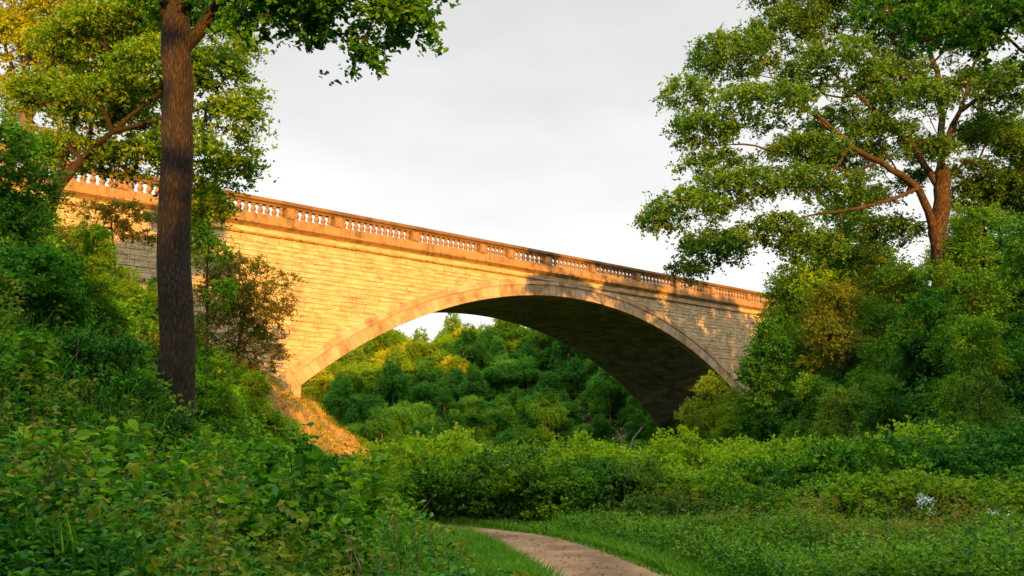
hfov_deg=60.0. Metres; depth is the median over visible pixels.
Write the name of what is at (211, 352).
shrub
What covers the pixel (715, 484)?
shrub
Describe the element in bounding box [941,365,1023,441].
slope shrub
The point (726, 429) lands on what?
rounded tree
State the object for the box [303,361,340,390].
hill tree
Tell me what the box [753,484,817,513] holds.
shrub
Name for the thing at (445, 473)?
shrub
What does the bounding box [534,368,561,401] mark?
hill tree
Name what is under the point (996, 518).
shrub
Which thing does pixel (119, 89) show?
hazel tree
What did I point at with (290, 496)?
shrub
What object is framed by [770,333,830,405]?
woodland tree
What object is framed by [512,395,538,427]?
hill tree
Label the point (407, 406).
hill tree
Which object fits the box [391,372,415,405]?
hill tree
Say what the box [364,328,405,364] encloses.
hill tree
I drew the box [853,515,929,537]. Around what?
shrub
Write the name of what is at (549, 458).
shrub
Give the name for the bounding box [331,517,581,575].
grass
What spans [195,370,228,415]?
shrub
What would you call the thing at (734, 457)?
shrub
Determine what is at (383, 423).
hill tree
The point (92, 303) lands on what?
thicket
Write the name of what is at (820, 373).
slope shrub
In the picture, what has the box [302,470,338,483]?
shrub
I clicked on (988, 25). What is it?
ash tree
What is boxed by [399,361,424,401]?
hill tree
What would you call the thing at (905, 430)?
shrub
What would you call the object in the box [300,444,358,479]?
shrub
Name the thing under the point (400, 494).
shrub
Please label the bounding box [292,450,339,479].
shrub
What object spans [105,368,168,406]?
shrub
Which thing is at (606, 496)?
shrub
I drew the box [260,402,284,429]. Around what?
shrub
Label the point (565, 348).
hill tree
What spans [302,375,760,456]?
undergrowth
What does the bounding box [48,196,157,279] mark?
rowan tree
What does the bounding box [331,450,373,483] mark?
shrub
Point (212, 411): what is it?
shrub
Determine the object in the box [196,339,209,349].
shrub
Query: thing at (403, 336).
hill tree
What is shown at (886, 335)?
slope shrub
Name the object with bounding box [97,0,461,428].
maple tree
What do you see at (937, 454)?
shrub
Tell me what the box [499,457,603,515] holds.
shrub
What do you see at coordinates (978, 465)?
shrub
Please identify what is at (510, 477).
shrub
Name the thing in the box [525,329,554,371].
hill tree
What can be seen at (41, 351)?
young plant
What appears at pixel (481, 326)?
hill tree
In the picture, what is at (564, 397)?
hill tree
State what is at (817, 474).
shrub
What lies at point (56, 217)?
thicket
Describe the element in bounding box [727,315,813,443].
conical tree
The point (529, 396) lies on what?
hill tree
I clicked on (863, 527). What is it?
shrub
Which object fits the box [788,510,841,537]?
shrub
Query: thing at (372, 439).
hill tree
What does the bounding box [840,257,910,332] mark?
woodland tree
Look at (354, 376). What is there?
hill tree
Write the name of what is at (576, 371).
hill tree
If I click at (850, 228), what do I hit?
woodland tree
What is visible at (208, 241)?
elder tree
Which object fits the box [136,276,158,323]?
thicket
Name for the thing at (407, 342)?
hill tree
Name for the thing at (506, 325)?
hill tree
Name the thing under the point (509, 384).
hill tree
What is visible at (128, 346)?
shrub
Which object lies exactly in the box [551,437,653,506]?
shrub
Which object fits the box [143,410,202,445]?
shrub
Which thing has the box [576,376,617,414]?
hill tree
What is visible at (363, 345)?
hill tree
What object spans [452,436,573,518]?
shrub
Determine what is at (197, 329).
thicket
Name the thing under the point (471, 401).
hill tree
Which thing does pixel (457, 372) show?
hill tree
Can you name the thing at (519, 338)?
hill tree
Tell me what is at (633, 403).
hill tree
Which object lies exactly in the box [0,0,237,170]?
poplar tree
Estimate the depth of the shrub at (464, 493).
16.75 m
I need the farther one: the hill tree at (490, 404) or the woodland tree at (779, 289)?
the hill tree at (490, 404)
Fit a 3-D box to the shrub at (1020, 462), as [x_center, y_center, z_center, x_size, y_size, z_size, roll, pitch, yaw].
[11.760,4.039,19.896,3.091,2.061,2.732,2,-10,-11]
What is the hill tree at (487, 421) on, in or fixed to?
on the ground at (352, 441)
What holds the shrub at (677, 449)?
on the ground at (352, 441)
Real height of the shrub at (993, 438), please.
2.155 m
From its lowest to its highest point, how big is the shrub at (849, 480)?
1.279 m
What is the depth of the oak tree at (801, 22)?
47.91 m
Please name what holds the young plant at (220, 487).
on the ground at (352, 441)
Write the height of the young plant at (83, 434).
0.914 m
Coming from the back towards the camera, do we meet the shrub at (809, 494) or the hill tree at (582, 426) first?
the hill tree at (582, 426)
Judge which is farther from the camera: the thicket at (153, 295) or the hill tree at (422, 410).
the hill tree at (422, 410)
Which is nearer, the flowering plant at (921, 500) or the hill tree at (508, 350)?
the flowering plant at (921, 500)
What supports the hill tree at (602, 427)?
on the ground at (352, 441)
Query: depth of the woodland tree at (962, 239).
43.60 m
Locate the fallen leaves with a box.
[406,520,647,575]
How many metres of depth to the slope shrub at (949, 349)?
29.14 m
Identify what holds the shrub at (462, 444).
on the ground at (352, 441)
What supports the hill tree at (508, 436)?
on the ground at (352, 441)
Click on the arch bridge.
(655, 350)
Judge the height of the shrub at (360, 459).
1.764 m
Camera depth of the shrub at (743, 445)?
20.47 m
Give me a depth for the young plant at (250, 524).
6.72 m
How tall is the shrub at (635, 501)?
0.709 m
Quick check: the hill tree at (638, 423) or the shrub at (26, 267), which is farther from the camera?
the hill tree at (638, 423)
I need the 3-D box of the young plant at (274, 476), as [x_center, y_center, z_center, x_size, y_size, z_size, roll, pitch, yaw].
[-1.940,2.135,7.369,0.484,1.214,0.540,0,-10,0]
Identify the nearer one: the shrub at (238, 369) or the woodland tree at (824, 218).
the shrub at (238, 369)
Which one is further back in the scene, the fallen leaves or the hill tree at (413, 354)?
the hill tree at (413, 354)
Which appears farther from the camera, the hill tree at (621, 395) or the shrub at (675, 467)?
the hill tree at (621, 395)
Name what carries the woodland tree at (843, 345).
on the ground at (352, 441)
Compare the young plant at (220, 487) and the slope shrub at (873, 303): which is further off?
the slope shrub at (873, 303)
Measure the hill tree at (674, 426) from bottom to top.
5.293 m
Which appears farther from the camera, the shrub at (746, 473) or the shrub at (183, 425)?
the shrub at (746, 473)
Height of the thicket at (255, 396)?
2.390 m
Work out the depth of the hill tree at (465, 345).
124.51 m
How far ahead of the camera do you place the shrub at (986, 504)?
14.24 m
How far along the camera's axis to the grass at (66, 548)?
9.25 m
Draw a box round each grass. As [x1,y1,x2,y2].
[0,243,507,575]
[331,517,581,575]
[415,510,760,575]
[546,506,1013,573]
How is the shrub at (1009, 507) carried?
on the ground at (352, 441)
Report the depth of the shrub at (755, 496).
15.76 m
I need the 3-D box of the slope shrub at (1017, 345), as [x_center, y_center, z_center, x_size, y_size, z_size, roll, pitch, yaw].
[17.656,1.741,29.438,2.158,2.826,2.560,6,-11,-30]
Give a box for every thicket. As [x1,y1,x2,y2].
[0,106,90,285]
[0,186,82,290]
[51,250,98,324]
[64,219,124,293]
[76,273,134,338]
[112,266,149,314]
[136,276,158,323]
[148,305,210,356]
[195,353,245,420]
[238,369,274,421]
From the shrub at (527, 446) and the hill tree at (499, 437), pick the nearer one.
the shrub at (527, 446)
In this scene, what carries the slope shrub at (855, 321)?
on the ground at (352, 441)
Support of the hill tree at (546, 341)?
on the ground at (352, 441)
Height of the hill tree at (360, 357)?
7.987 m
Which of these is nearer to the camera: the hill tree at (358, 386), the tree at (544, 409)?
the tree at (544, 409)
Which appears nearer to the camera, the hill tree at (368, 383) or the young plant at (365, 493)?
the young plant at (365, 493)
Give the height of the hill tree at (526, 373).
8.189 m
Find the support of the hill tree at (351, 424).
on the ground at (352, 441)
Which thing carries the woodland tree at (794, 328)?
on the ground at (352, 441)
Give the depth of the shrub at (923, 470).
18.01 m
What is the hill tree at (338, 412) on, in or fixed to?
on the ground at (352, 441)
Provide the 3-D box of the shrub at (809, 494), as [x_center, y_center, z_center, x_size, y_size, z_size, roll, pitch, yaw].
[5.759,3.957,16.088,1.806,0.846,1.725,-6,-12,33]
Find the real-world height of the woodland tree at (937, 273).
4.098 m
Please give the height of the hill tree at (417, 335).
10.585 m
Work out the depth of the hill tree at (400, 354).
119.56 m
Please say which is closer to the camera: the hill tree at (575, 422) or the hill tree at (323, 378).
the hill tree at (575, 422)
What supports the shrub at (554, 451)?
on the ground at (352, 441)
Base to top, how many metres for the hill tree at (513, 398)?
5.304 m
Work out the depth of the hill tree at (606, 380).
105.66 m
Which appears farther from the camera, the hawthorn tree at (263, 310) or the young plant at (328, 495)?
the hawthorn tree at (263, 310)
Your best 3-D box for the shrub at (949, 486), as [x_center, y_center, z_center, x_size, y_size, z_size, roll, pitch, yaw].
[6.693,3.580,14.876,2.438,1.351,2.388,7,-12,-37]
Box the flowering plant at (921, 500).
[915,493,937,521]
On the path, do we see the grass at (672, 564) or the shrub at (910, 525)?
the grass at (672, 564)
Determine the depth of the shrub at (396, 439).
80.99 m
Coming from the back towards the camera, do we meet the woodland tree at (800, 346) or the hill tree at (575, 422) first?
the hill tree at (575, 422)
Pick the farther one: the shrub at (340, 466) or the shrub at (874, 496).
the shrub at (340, 466)
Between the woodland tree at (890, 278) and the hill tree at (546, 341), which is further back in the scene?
the hill tree at (546, 341)
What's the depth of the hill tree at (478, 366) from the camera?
127.41 m
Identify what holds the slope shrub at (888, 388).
on the ground at (352, 441)
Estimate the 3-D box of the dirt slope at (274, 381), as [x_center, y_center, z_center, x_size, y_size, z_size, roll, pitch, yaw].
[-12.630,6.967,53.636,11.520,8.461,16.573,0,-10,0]
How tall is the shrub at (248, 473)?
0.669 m
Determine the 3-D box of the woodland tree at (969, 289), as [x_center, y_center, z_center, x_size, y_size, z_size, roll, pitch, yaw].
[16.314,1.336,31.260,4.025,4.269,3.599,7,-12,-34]
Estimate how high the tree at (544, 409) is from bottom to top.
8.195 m
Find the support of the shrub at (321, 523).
on the ground at (352, 441)
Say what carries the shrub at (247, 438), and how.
on the ground at (352, 441)
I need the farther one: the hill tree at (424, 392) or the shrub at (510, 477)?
the hill tree at (424, 392)
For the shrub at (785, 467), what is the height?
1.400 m
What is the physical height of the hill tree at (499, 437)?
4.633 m
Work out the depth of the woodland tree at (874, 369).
36.00 m
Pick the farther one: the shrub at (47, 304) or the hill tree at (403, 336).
the hill tree at (403, 336)
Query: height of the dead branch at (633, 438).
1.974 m
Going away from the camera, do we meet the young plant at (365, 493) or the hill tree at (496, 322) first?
the young plant at (365, 493)
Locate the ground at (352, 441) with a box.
[0,237,1023,520]
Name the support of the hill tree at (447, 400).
on the ground at (352, 441)
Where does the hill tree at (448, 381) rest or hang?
on the ground at (352, 441)
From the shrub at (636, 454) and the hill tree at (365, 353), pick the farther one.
the hill tree at (365, 353)
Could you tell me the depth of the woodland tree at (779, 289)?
57.21 m
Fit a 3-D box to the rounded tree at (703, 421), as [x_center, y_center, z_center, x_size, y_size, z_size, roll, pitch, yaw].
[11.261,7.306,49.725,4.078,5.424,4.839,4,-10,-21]
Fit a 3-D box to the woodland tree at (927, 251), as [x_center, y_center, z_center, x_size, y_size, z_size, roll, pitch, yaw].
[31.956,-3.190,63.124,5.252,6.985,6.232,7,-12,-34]
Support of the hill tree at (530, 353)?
on the ground at (352, 441)
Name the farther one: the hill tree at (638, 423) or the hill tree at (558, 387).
the hill tree at (558, 387)
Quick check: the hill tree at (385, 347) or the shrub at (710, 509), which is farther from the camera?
the hill tree at (385, 347)
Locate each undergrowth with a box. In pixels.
[0,184,440,531]
[0,239,529,575]
[0,267,1013,575]
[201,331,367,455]
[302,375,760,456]
[428,345,1023,524]
[519,496,1023,575]
[589,482,1023,557]
[683,253,1023,450]
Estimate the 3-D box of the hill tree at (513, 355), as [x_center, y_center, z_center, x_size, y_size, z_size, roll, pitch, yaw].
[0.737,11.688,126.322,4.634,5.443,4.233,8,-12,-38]
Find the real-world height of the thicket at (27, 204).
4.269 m
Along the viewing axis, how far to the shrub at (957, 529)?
12.52 m
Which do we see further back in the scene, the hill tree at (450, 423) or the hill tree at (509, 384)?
the hill tree at (509, 384)
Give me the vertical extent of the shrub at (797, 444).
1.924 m
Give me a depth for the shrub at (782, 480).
17.74 m
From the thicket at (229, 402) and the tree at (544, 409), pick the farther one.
the tree at (544, 409)
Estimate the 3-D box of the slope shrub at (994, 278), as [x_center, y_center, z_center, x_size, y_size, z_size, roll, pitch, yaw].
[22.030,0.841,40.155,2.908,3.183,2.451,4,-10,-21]
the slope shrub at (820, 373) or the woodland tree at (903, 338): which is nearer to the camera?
the woodland tree at (903, 338)
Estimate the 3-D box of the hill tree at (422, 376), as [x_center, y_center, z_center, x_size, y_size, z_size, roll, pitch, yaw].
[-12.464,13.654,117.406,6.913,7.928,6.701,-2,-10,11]
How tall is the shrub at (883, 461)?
2.201 m
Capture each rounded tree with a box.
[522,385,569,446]
[673,369,737,445]
[705,384,758,443]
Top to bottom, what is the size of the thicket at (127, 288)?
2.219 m
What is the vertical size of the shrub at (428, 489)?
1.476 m
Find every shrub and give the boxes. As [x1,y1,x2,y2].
[0,236,98,305]
[0,282,95,335]
[45,318,158,393]
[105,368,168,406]
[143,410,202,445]
[179,456,244,491]
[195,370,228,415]
[195,396,227,422]
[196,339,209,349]
[196,343,239,370]
[199,414,249,438]
[213,361,246,383]
[222,427,280,448]
[225,463,286,486]
[244,438,291,459]
[259,485,328,517]
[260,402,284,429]
[265,415,304,438]
[278,450,301,463]
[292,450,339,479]
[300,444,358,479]
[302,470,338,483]
[303,514,358,539]
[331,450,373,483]
[338,437,423,490]
[355,435,439,480]
[355,438,366,443]
[371,459,441,516]
[374,435,406,445]
[379,421,494,473]
[379,487,405,515]
[391,454,475,521]
[401,446,506,520]
[434,463,517,517]
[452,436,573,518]
[473,454,594,522]
[491,440,542,455]
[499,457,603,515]
[503,443,550,461]
[526,452,562,464]
[542,428,626,464]
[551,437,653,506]
[561,453,628,509]
[574,453,649,510]
[592,451,679,509]
[616,458,701,509]
[616,490,664,517]
[634,423,736,493]
[634,450,666,470]
[635,454,744,509]
[654,486,711,519]
[665,517,729,545]
[674,469,760,510]
[676,439,769,471]
[689,462,779,508]
[689,494,739,519]
[706,434,775,468]
[706,482,803,520]
[713,452,799,494]
[719,519,770,542]
[731,452,823,492]
[738,430,827,465]
[738,442,803,461]
[742,517,804,542]
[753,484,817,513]
[767,451,862,492]
[775,420,941,488]
[779,371,839,443]
[785,483,839,511]
[786,464,898,519]
[788,455,877,488]
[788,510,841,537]
[793,376,847,419]
[806,383,892,446]
[806,475,926,518]
[811,357,834,383]
[825,517,877,544]
[833,316,859,367]
[839,424,967,478]
[845,469,958,519]
[848,461,996,522]
[853,372,919,434]
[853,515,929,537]
[854,294,890,367]
[870,414,979,455]
[877,321,916,370]
[878,318,941,403]
[888,467,934,484]
[900,488,1014,522]
[906,286,932,303]
[907,284,955,332]
[911,432,1001,481]
[924,309,1023,427]
[925,437,1019,483]
[932,416,1023,478]
[938,316,997,408]
[938,522,972,534]
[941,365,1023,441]
[951,472,1023,519]
[958,253,1000,297]
[958,509,1023,535]
[968,477,1023,511]
[969,461,1023,490]
[971,490,1023,516]
[977,415,1023,455]
[981,272,1012,317]
[981,422,1023,480]
[990,261,1023,346]
[1006,304,1023,352]
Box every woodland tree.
[729,264,818,390]
[737,225,885,403]
[748,255,814,333]
[750,191,920,348]
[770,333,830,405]
[781,278,855,373]
[788,277,884,383]
[791,209,927,308]
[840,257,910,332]
[846,336,901,395]
[856,260,928,347]
[877,293,963,389]
[915,258,969,326]
[916,265,1023,371]
[917,198,1000,285]
[930,197,1021,306]
[947,209,1023,333]
[962,108,1023,238]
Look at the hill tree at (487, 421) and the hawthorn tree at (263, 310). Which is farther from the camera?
the hill tree at (487, 421)
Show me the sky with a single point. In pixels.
(537, 127)
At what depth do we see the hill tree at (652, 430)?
97.03 m
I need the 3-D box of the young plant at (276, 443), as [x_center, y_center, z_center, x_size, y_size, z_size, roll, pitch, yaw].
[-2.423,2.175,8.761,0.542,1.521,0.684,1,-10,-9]
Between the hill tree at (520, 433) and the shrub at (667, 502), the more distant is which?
the hill tree at (520, 433)
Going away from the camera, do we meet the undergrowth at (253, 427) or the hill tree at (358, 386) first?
the undergrowth at (253, 427)
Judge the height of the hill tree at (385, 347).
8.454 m
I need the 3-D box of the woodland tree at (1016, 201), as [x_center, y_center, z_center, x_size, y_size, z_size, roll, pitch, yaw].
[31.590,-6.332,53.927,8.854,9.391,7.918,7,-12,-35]
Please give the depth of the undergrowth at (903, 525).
12.92 m
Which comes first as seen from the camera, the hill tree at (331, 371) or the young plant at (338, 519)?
the young plant at (338, 519)
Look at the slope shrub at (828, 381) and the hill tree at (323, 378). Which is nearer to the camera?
the slope shrub at (828, 381)
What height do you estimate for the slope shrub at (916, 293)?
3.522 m
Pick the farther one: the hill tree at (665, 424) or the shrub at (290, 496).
the hill tree at (665, 424)
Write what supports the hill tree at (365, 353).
on the ground at (352, 441)
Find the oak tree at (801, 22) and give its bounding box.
[627,0,1023,288]
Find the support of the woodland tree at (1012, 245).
on the ground at (352, 441)
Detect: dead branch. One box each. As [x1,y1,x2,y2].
[617,431,624,449]
[629,427,642,452]
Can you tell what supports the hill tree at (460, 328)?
on the ground at (352, 441)
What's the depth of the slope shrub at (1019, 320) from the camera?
32.75 m
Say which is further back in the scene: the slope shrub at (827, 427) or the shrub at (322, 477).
the slope shrub at (827, 427)
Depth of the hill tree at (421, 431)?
96.99 m
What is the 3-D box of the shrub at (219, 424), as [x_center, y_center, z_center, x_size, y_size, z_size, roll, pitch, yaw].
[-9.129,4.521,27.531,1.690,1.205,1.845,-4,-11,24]
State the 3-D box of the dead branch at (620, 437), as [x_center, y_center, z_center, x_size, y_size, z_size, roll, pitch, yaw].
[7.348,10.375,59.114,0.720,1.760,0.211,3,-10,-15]
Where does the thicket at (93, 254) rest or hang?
on the ground at (352, 441)
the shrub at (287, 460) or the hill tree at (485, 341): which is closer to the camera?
the shrub at (287, 460)
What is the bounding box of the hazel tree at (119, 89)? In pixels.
[0,0,279,240]
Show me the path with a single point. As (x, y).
(588, 557)
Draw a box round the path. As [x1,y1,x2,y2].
[401,520,667,575]
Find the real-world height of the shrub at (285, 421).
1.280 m
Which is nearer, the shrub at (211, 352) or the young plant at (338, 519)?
the young plant at (338, 519)
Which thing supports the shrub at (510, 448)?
on the ground at (352, 441)
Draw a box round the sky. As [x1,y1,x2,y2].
[0,0,1023,341]
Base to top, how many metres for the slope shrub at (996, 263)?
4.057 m
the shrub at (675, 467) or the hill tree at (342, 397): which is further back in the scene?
the hill tree at (342, 397)
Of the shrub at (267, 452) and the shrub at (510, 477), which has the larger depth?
the shrub at (267, 452)
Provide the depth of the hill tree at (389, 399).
110.78 m
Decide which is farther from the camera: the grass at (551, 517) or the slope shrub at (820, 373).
the slope shrub at (820, 373)
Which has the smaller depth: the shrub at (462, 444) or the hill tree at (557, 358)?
the shrub at (462, 444)
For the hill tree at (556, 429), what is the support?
on the ground at (352, 441)
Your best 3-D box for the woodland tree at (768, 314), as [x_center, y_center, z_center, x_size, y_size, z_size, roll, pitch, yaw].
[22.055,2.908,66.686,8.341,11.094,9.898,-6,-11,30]
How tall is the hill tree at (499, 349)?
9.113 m
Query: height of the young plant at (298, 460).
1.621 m
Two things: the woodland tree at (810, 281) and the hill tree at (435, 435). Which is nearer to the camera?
the woodland tree at (810, 281)
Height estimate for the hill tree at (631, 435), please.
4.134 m
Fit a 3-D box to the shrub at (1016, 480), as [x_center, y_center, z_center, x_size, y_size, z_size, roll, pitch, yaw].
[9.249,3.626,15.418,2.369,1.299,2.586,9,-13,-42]
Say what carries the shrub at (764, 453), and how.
on the ground at (352, 441)
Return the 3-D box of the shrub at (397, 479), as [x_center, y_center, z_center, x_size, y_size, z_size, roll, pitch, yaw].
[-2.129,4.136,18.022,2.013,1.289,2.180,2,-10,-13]
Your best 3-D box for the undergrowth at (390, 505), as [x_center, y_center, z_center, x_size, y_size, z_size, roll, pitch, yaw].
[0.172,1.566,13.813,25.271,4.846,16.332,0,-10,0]
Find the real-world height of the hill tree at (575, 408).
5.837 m
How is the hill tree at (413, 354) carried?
on the ground at (352, 441)
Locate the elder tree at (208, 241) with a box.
[191,215,241,351]
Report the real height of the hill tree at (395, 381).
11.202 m
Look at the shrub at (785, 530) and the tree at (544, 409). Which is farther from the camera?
the tree at (544, 409)
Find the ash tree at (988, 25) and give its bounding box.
[842,0,1023,75]
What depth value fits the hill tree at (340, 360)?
128.61 m
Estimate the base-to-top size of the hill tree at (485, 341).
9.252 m
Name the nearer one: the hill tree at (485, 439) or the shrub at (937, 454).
the shrub at (937, 454)
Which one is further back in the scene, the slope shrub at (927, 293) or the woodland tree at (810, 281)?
the woodland tree at (810, 281)
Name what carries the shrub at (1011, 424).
on the ground at (352, 441)
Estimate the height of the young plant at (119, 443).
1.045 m
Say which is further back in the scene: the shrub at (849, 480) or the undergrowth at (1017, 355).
the undergrowth at (1017, 355)
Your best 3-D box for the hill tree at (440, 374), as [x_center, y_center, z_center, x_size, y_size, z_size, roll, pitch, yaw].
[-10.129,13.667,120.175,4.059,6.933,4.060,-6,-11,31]
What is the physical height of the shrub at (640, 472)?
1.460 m
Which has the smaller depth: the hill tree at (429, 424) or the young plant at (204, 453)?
the young plant at (204, 453)
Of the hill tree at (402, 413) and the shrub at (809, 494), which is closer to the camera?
the shrub at (809, 494)
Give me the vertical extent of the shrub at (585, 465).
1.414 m
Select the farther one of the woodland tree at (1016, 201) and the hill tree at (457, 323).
the hill tree at (457, 323)
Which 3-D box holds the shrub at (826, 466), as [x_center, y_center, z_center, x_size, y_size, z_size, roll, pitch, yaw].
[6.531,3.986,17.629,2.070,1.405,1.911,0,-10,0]
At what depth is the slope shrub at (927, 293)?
38.44 m
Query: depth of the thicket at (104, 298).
26.02 m
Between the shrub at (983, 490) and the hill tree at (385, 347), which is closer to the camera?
the shrub at (983, 490)
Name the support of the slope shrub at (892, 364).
on the ground at (352, 441)
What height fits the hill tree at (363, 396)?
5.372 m
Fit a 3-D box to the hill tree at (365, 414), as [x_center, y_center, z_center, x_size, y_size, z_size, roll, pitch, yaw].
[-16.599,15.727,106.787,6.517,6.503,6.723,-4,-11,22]
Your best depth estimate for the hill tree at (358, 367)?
117.34 m
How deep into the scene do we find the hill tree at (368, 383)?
113.82 m
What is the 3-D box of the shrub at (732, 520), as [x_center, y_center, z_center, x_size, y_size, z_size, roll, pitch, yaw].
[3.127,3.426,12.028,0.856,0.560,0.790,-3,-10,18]
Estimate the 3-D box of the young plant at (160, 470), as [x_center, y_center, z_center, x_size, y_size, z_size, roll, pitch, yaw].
[-2.768,1.819,7.186,0.594,1.045,0.792,-5,-11,26]
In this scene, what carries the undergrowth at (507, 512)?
on the ground at (352, 441)
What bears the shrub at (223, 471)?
on the ground at (352, 441)
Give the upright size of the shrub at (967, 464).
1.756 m
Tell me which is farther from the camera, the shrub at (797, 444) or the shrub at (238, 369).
the shrub at (238, 369)
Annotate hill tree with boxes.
[301,368,334,414]
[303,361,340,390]
[310,361,343,391]
[320,373,363,422]
[326,367,367,410]
[331,406,359,424]
[336,350,353,362]
[341,347,369,368]
[341,404,364,435]
[342,360,376,391]
[350,362,384,411]
[351,346,370,358]
[352,392,369,421]
[356,392,390,436]
[358,340,375,352]
[360,362,385,403]
[361,398,398,443]
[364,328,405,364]
[365,430,388,442]
[367,341,408,363]
[371,348,395,366]
[371,351,410,409]
[377,341,411,372]
[377,391,400,407]
[378,403,416,441]
[386,330,407,346]
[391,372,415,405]
[395,398,419,432]
[399,338,411,346]
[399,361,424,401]
[401,422,429,441]
[403,325,431,367]
[406,338,434,369]
[406,355,438,382]
[407,363,439,407]
[407,400,437,435]
[409,379,443,420]
[411,414,446,440]
[422,334,455,369]
[423,430,442,441]
[431,331,468,369]
[432,363,446,382]
[433,365,470,412]
[435,313,462,343]
[435,385,457,422]
[437,375,462,408]
[439,354,469,379]
[443,405,469,434]
[451,320,486,374]
[451,325,479,343]
[454,394,484,435]
[455,361,490,412]
[461,397,510,440]
[462,327,504,368]
[463,347,488,373]
[473,406,503,442]
[475,322,491,333]
[476,364,512,407]
[478,435,493,447]
[482,332,510,374]
[485,318,510,348]
[485,339,512,365]
[490,353,531,400]
[490,360,526,399]
[491,432,503,445]
[492,320,521,351]
[493,390,517,433]
[495,426,516,445]
[504,326,539,352]
[504,352,518,360]
[505,385,526,419]
[507,423,548,447]
[509,354,543,395]
[511,339,539,388]
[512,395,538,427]
[517,391,543,427]
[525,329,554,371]
[532,331,566,371]
[533,378,562,399]
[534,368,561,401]
[535,340,576,384]
[535,400,573,445]
[550,400,584,431]
[552,339,586,382]
[555,387,575,414]
[559,354,589,397]
[559,418,577,437]
[560,433,581,446]
[570,423,598,441]
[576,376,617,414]
[579,359,599,389]
[584,367,622,425]
[585,411,617,440]
[603,386,631,418]
[617,395,655,424]
[622,408,650,440]
[624,428,646,441]
[637,425,661,440]
[643,413,664,438]
[656,418,676,431]
[669,419,695,441]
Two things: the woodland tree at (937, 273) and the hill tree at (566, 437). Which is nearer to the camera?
the woodland tree at (937, 273)
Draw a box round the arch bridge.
[0,147,780,436]
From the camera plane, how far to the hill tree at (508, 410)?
106.62 m
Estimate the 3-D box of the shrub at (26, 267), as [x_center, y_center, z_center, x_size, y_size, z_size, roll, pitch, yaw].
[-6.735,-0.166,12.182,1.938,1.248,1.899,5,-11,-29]
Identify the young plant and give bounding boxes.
[4,330,54,407]
[12,426,115,492]
[53,453,124,541]
[84,416,156,500]
[123,447,207,541]
[159,437,219,501]
[194,483,236,541]
[216,480,278,568]
[239,430,294,522]
[257,471,305,570]
[277,421,320,536]
[288,449,358,571]
[307,479,386,575]
[354,447,391,549]
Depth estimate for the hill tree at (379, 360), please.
120.08 m
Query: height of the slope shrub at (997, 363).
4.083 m
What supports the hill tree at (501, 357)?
on the ground at (352, 441)
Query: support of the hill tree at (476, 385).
on the ground at (352, 441)
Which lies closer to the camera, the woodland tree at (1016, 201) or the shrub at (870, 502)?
the shrub at (870, 502)
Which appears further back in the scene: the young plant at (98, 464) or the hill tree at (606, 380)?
the hill tree at (606, 380)
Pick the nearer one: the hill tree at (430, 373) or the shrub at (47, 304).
the shrub at (47, 304)
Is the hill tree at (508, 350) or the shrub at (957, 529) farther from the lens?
the hill tree at (508, 350)
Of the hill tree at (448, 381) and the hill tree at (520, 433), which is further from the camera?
the hill tree at (448, 381)
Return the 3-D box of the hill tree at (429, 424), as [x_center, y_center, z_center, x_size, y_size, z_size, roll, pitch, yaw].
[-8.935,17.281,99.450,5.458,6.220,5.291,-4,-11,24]
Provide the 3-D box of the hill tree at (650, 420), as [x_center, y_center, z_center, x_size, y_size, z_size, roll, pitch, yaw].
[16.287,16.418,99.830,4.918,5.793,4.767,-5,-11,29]
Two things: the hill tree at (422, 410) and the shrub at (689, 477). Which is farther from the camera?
the hill tree at (422, 410)
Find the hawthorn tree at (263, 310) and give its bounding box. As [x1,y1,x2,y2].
[191,241,307,384]
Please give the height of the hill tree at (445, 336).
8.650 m
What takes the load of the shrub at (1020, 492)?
on the ground at (352, 441)
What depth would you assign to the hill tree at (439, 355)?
128.18 m
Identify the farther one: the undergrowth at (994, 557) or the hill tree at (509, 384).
the hill tree at (509, 384)
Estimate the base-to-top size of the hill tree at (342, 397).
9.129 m
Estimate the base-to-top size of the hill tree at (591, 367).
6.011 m
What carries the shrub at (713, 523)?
on the ground at (352, 441)
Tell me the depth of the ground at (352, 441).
47.95 m
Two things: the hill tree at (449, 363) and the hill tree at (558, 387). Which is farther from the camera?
the hill tree at (449, 363)
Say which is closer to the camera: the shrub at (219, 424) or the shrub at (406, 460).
the shrub at (406, 460)
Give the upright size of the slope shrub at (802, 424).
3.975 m

